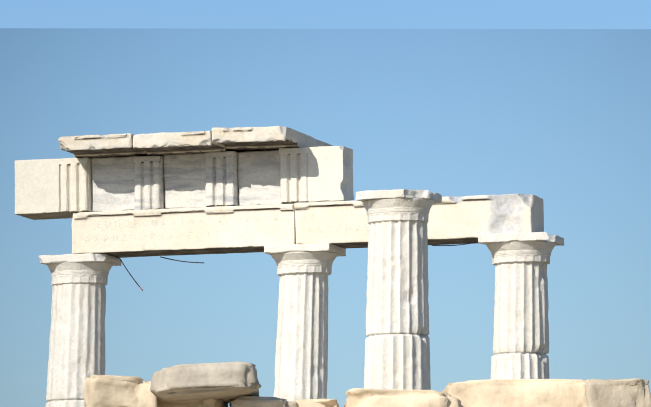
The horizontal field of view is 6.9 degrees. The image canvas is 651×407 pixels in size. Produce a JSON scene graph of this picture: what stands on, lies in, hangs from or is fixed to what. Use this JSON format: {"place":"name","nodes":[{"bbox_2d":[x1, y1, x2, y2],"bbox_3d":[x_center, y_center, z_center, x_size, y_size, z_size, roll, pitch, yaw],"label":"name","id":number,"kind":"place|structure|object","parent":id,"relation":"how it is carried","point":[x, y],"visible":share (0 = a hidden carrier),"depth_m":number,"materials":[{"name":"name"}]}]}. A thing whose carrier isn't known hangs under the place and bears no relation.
{"place":"outdoors","nodes":[
{"label":"outdoors","id":0,"kind":"place"},
{"bbox_2d":[0,0,650,406],"label":"sky","id":1,"kind":"structure","parent":0,"point":[549,100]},
{"bbox_3d":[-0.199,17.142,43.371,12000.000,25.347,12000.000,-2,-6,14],"label":"ground","id":2,"kind":"structure","parent":0,"visible":0},
{"bbox_3d":[-0.632,4.629,42.945,6.514,0.324,7.015,-2,-6,14],"label":"stylobate","id":3,"kind":"object","parent":2,"relation":"on","visible":0},
{"bbox_2d":[46,262,112,406],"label":"column","id":4,"kind":"structure","parent":3,"relation":"on","point":[77,341],"depth_m":45.44,"materials":[{"name":"stone"}]},
{"bbox_2d":[39,253,120,265],"bbox_3d":[-2.064,0.481,45.680,0.568,0.074,0.570,-2,-6,14],"label":"column abacus","id":5,"kind":"object","parent":4,"relation":"on","point":[64,258],"depth_m":45.42,"materials":[{"name":"white stone"}]},
{"bbox_2d":[72,204,295,257],"bbox_3d":[-1.134,0.233,45.449,1.936,0.356,0.530,-2,-6,14],"label":"architrave","id":6,"kind":"object","parent":4,"relation":"on","point":[207,223],"depth_m":45.23,"materials":[{"name":"stone"}]},
{"bbox_2d":[15,157,91,219],"bbox_3d":[-2.236,-0.124,45.791,0.657,0.464,0.527,-2,-6,14],"label":"frieze","id":7,"kind":"object","parent":6,"relation":"on","point":[53,188],"depth_m":45.54,"materials":[{"name":"stone"}]},
{"bbox_2d":[91,156,134,211],"bbox_3d":[-1.719,-0.143,45.701,0.393,0.465,0.455,-2,-6,14],"label":"metope","id":8,"kind":"object","parent":6,"relation":"on","point":[113,183],"depth_m":45.49,"materials":[{"name":"stone"}]},
{"bbox_2d":[58,133,149,157],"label":"cornice block","id":9,"kind":"structure","parent":8,"relation":"on","point":[103,146],"depth_m":45.04,"materials":[{"name":"stone"}]},
{"bbox_2d":[119,258,142,290],"bbox_3d":[-1.627,0.592,45.390,0.245,0.295,0.009,-5,-7,34],"label":"cable","id":10,"kind":"object","parent":6,"relation":"attached to","point":[130,274],"depth_m":45.39,"materials":[{"name":"grey"}]},
{"bbox_2d":[133,156,165,209],"bbox_3d":[-1.427,-0.147,45.571,0.243,0.463,0.525,-2,-6,14],"label":"triglyph","id":11,"kind":"object","parent":6,"relation":"on","point":[149,187],"depth_m":45.33,"materials":[{"name":"stone"}]},
{"bbox_2d":[160,256,203,262],"bbox_3d":[-1.198,0.471,45.316,0.459,0.088,0.009,-5,-7,36],"label":"cable","id":12,"kind":"object","parent":6,"relation":"attached to","point":[181,261],"depth_m":45.31,"materials":[{"name":"grey"}]},
{"bbox_2d":[86,214,292,239],"bbox_3d":[-1.129,0.207,45.216,1.825,0.173,0.031,-2,-6,14],"label":"inscription","id":13,"kind":"object","parent":6,"relation":"attached to","point":[188,237],"depth_m":45.23,"materials":[{"name":"beige stone"}]},
{"bbox_2d":[164,151,238,208],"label":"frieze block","id":14,"kind":"structure","parent":6,"relation":"on","point":[208,179],"depth_m":45.28,"materials":[{"name":"stone"}]},
{"bbox_2d":[133,131,230,156],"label":"cornice block","id":15,"kind":"structure","parent":14,"relation":"on","point":[172,143],"depth_m":44.88,"materials":[{"name":"stone"}]},
{"bbox_2d":[238,150,281,205],"bbox_3d":[-0.492,-0.191,45.389,0.381,0.463,0.457,-2,-6,14],"label":"metope","id":16,"kind":"object","parent":6,"relation":"on","point":[258,177],"depth_m":45.17,"materials":[{"name":"stone"}]},
{"bbox_2d":[271,252,337,401],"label":"column","id":17,"kind":"structure","parent":3,"relation":"on","point":[301,363],"depth_m":44.97,"materials":[{"name":"stone"}]},
{"bbox_2d":[264,243,345,255],"bbox_3d":[-0.171,0.394,45.198,0.568,0.077,0.570,-2,-6,14],"label":"column abacus","id":18,"kind":"object","parent":17,"relation":"on","point":[314,247],"depth_m":44.94,"materials":[{"name":"white stone"}]},
{"bbox_2d":[362,198,433,389],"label":"column","id":19,"kind":"structure","parent":3,"relation":"on","point":[397,347],"depth_m":40.45,"materials":[{"name":"stone"}]},
{"bbox_2d":[355,189,441,203],"bbox_3d":[0.546,-0.047,40.699,0.559,0.077,0.558,-2,-6,14],"label":"column abacus","id":20,"kind":"object","parent":19,"relation":"on","point":[361,196],"depth_m":40.47,"materials":[{"name":"white stone"}]},
{"bbox_2d":[487,241,555,378],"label":"column","id":21,"kind":"structure","parent":3,"relation":"on","point":[521,337],"depth_m":44.51,"materials":[{"name":"stone"}]},
{"bbox_2d":[294,194,543,248],"bbox_3d":[0.776,0.151,44.953,2.010,0.357,0.529,-2,-6,14],"label":"architrave","id":22,"kind":"object","parent":21,"relation":"on","point":[459,220],"depth_m":44.67,"materials":[{"name":"stone"}]},
{"bbox_2d":[279,146,353,203],"bbox_3d":[-0.075,-0.226,45.132,0.556,0.464,0.345,-2,-6,14],"label":"frieze","id":23,"kind":"object","parent":22,"relation":"on","point":[318,174],"depth_m":44.98,"materials":[{"name":"stone"}]},
{"bbox_2d":[212,126,332,151],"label":"cornice block","id":24,"kind":"structure","parent":23,"relation":"on","point":[243,139],"depth_m":44.74,"materials":[{"name":"stone"}]},
{"bbox_2d":[432,242,477,245],"bbox_3d":[1.066,0.338,44.752,0.448,0.020,0.008,-5,-7,34],"label":"cable","id":25,"kind":"object","parent":22,"relation":"attached to","point":[454,245],"depth_m":44.75,"materials":[{"name":"grey"}]},
{"bbox_2d":[478,232,563,245],"bbox_3d":[1.615,0.302,44.742,0.606,0.076,0.606,-2,-6,14],"label":"column abacus","id":26,"kind":"object","parent":21,"relation":"on","point":[485,239],"depth_m":44.47,"materials":[{"name":"white stone"}]},
{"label":"wall","id":27,"kind":"structure","parent":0},
{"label":"wall","id":28,"kind":"structure","parent":27,"relation":"on"},
{"bbox_3d":[0.294,0.542,12.082,0.218,0.076,0.282,-1,-3,4],"label":"wall stone","id":29,"kind":"object","parent":28,"relation":"on","visible":0},
{"bbox_2d":[344,388,460,406],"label":"wall stone","id":30,"kind":"object","parent":29,"relation":"on","point":[360,397],"depth_m":11.83,"materials":[{"name":"beige stone"}]},
{"bbox_2d":[441,379,585,406],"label":"wall stone","id":31,"kind":"object","parent":29,"relation":"on","point":[524,393],"depth_m":11.90,"materials":[{"name":"beige stone"}]},
{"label":"wall","id":32,"kind":"structure","parent":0},
{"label":"wall","id":33,"kind":"structure","parent":32,"relation":"on"},
{"bbox_2d":[583,378,650,406],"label":"wall stone","id":34,"kind":"object","parent":33,"relation":"on","point":[634,392],"depth_m":11.86,"materials":[{"name":"beige stone"}]},
{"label":"wall","id":35,"kind":"structure","parent":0},
{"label":"wall","id":36,"kind":"structure","parent":35,"relation":"on"},
{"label":"wall","id":37,"kind":"structure","parent":36,"relation":"on"},
{"bbox_2d":[157,399,227,406],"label":"wall stone","id":38,"kind":"object","parent":37,"relation":"on","point":[207,403],"depth_m":11.93,"materials":[{"name":"brown stone"}]},
{"bbox_2d":[150,361,260,402],"bbox_3d":[-0.262,0.398,11.921,0.246,0.069,0.278,-3,-10,0],"label":"wall stone","id":39,"kind":"object","parent":38,"relation":"on","point":[225,382],"depth_m":11.80,"materials":[{"name":"grey stone"}]},
{"bbox_2d":[229,396,297,406],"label":"wall stone","id":40,"kind":"object","parent":37,"relation":"on","point":[249,401],"depth_m":11.87,"materials":[{"name":"grey stone"}]},
{"bbox_3d":[-0.421,0.516,12.077,0.204,0.074,0.282,-1,-4,3],"label":"wall stone","id":41,"kind":"object","parent":37,"relation":"on","visible":0},
{"bbox_2d":[83,374,156,406],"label":"wall stone","id":42,"kind":"object","parent":41,"relation":"on","point":[113,391],"depth_m":11.86,"materials":[{"name":"beige stone"}]},
{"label":"wall","id":43,"kind":"structure","parent":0},
{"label":"wall","id":44,"kind":"structure","parent":43,"relation":"on"},
{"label":"wall","id":45,"kind":"structure","parent":44,"relation":"on"},
{"bbox_3d":[0.039,0.528,12.079,0.212,0.071,0.275,-1,-4,2],"label":"wall stone","id":46,"kind":"object","parent":45,"relation":"on","visible":0},
{"bbox_2d":[295,399,338,406],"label":"wall stone","id":47,"kind":"object","parent":46,"relation":"on","point":[318,403],"depth_m":11.91,"materials":[{"name":"beige stone"}]}
]}

